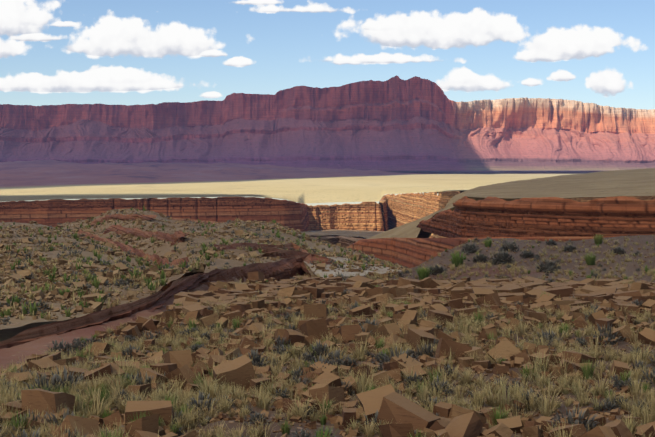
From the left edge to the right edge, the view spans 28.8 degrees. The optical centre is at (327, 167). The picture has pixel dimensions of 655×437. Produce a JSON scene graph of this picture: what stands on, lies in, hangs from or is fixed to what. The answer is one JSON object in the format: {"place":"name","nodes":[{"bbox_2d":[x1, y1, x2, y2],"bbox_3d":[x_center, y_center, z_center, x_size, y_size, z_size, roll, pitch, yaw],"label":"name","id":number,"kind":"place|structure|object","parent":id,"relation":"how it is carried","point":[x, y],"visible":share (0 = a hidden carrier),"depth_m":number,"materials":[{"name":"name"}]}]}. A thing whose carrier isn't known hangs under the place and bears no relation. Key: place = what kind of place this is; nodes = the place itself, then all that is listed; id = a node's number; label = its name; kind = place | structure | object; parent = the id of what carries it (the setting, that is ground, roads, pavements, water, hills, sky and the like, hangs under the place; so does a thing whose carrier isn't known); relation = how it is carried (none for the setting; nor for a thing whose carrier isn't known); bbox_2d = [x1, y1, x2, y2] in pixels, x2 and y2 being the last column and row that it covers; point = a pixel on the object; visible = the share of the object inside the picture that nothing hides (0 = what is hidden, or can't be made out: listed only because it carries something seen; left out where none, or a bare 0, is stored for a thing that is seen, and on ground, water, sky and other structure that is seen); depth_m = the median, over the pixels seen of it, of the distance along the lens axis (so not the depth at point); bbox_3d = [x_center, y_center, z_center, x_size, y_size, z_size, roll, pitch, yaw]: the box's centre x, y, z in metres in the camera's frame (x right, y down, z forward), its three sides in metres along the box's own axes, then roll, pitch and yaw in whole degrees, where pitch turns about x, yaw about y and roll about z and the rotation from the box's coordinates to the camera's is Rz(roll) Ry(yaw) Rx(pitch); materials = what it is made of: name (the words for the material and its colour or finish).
{"place":"outdoors","nodes":[
{"label":"outdoors","id":0,"kind":"place"},
{"bbox_2d":[0,222,196,329],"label":"rubble slope","id":1,"kind":"structure","parent":0,"point":[14,323],"depth_m":119.54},
{"bbox_2d":[76,230,188,291],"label":"rock ledge","id":2,"kind":"object","parent":1,"relation":"on","point":[142,254],"visible":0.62,"depth_m":193.11,"materials":[{"name":"brown stone"}]},
{"bbox_2d":[0,258,303,348],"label":"gully bank","id":3,"kind":"structure","parent":1,"relation":"on","point":[281,269],"depth_m":91.54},
{"bbox_2d":[0,277,273,372],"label":"wash floor","id":4,"kind":"structure","parent":0,"point":[13,353],"depth_m":70.02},
{"bbox_2d":[0,197,309,231],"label":"canyon wall","id":5,"kind":"structure","parent":0,"point":[284,213],"depth_m":1485.49,"materials":[{"name":"red stone"}]},
{"bbox_2d":[0,268,409,341],"bbox_3d":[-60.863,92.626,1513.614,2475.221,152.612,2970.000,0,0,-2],"label":"dirt ground","id":6,"kind":"structure","parent":0,"point":[7,333],"depth_m":195.67,"materials":[{"name":"brown soil"}]},
{"bbox_2d":[0,209,407,324],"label":"shrubs","id":7,"kind":"object","parent":6,"relation":"on","point":[122,281],"visible":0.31,"depth_m":159.34,"materials":[{"name":"green plant"}]},
{"bbox_2d":[314,236,361,246],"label":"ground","id":8,"kind":"structure","parent":6,"relation":"on","point":[344,241],"depth_m":870.43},
{"bbox_2d":[307,202,385,238],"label":"canyon wall","id":9,"kind":"structure","parent":6,"relation":"on","point":[366,216],"depth_m":1993.89,"materials":[{"name":"orange stone"}]},
{"bbox_2d":[304,247,401,277],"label":"gravel patch","id":10,"kind":"object","parent":6,"relation":"on","point":[346,273],"visible":0.15,"depth_m":157.56,"materials":[{"name":"grey gravel"}]},
{"bbox_2d":[63,235,654,436],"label":"slope","id":11,"kind":"structure","parent":6,"relation":"on","point":[232,424],"depth_m":105.94,"materials":[{"name":"soil"}]},
{"bbox_2d":[0,235,654,436],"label":"grass tufts","id":12,"kind":"object","parent":11,"relation":"on","point":[265,396],"visible":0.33,"depth_m":38.40,"materials":[{"name":"green plant"}]},
{"bbox_2d":[0,271,654,436],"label":"rocks","id":13,"kind":"object","parent":11,"relation":"on","point":[240,371],"visible":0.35,"depth_m":42.08,"materials":[{"name":"stone"}]},
{"bbox_2d":[0,235,654,436],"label":"grey sage shrubs","id":14,"kind":"object","parent":11,"relation":"on","point":[320,352],"visible":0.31,"depth_m":41.38,"materials":[{"name":"plant"}]},
{"bbox_2d":[0,240,654,436],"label":"green plants","id":15,"kind":"object","parent":11,"relation":"on","point":[587,374],"visible":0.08,"depth_m":37.61,"materials":[{"name":"green plant"}]},
{"bbox_2d":[19,234,654,436],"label":"stones","id":16,"kind":"object","parent":11,"relation":"on","point":[613,413],"visible":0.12,"depth_m":37.28,"materials":[{"name":"stone"}]},
{"bbox_2d":[173,272,654,325],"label":"slab outcrop","id":17,"kind":"object","parent":11,"relation":"on","point":[613,292],"visible":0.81,"depth_m":81.06,"materials":[{"name":"stone"}]},
{"bbox_2d":[414,234,604,279],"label":"green shrubs","id":18,"kind":"object","parent":11,"relation":"on","point":[457,260],"visible":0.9,"depth_m":122.08,"materials":[{"name":"green plant"}]},
{"bbox_2d":[427,239,626,274],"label":"shrubs","id":19,"kind":"object","parent":11,"relation":"on","point":[502,255],"visible":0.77,"depth_m":124.63,"materials":[{"name":"green plant"}]},
{"bbox_2d":[367,168,654,238],"bbox_3d":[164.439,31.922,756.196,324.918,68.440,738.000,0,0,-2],"label":"mesa top and nose","id":20,"kind":"object","parent":6,"relation":"on","point":[636,182],"visible":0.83,"depth_m":579.53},
{"bbox_2d":[379,191,654,237],"bbox_3d":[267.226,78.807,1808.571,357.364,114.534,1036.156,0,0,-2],"label":"canyon wall","id":21,"kind":"structure","parent":6,"relation":"on","point":[398,210],"depth_m":1848.75,"materials":[{"name":"orange stone"}]},
{"bbox_2d":[60,209,407,276],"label":"rubble hill","id":22,"kind":"structure","parent":0,"point":[164,248],"depth_m":286.45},
{"bbox_2d":[89,214,156,224],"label":"rock outcrop","id":23,"kind":"object","parent":22,"relation":"on","point":[127,217],"visible":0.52,"depth_m":424.79,"materials":[{"name":"brown stone"}]},
{"bbox_2d":[103,225,188,244],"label":"rock outcrop","id":24,"kind":"object","parent":22,"relation":"on","point":[175,237],"visible":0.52,"depth_m":295.56,"materials":[{"name":"brown stone"}]},
{"bbox_2d":[171,218,217,223],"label":"rock outcrop","id":25,"kind":"object","parent":22,"relation":"on","point":[191,219],"visible":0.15,"depth_m":437.94,"materials":[{"name":"stone"}]},
{"bbox_2d":[0,206,396,317],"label":"slope broom","id":26,"kind":"object","parent":22,"relation":"on","point":[95,284],"visible":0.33,"depth_m":129.05,"materials":[{"name":"green plant"}]},
{"bbox_2d":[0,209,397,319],"bbox_3d":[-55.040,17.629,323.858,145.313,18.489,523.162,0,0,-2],"label":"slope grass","id":27,"kind":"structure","parent":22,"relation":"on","point":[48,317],"depth_m":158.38,"materials":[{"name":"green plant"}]},
{"bbox_2d":[0,208,408,323],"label":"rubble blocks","id":28,"kind":"structure","parent":22,"relation":"on","point":[62,262],"depth_m":135.33,"materials":[{"name":"stone"}]},
{"bbox_2d":[214,242,345,276],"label":"rock ledge","id":29,"kind":"object","parent":22,"relation":"on","point":[308,258],"visible":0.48,"depth_m":184.53,"materials":[{"name":"brown stone"}]},
{"bbox_2d":[261,247,334,262],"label":"rock outcrop","id":30,"kind":"object","parent":22,"relation":"on","point":[298,256],"visible":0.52,"depth_m":178.03,"materials":[{"name":"brown stone"}]},
{"bbox_2d":[0,160,600,203],"bbox_3d":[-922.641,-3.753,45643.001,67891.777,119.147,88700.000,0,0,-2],"label":"desert plain","id":31,"kind":"structure","parent":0,"point":[37,180],"depth_m":4188.41,"materials":[{"name":"beige sand"}]},
{"bbox_2d":[0,75,654,170],"bbox_3d":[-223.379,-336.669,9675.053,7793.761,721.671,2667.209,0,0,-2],"label":"escarpment","id":32,"kind":"structure","parent":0,"point":[397,123],"depth_m":9797.13,"materials":[{"name":"red stone"}]},
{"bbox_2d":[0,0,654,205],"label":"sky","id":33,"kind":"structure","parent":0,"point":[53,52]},
{"bbox_2d":[303,229,384,238],"bbox_3d":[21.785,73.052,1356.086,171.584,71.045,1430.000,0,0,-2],"label":"canyon floor","id":34,"kind":"structure","parent":0,"point":[358,233],"depth_m":1234.05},
{"bbox_2d":[346,236,616,267],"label":"rock slope","id":35,"kind":"structure","parent":0,"point":[410,252],"depth_m":524.33,"materials":[{"name":"brown stone"}]},
{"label":"mesa bench","id":36,"kind":"object","parent":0,"visible":0},
{"bbox_2d":[416,196,654,237],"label":"mesa cliff","id":37,"kind":"structure","parent":36,"relation":"on","point":[466,217],"depth_m":413.12,"materials":[{"name":"red stone"}]}
]}

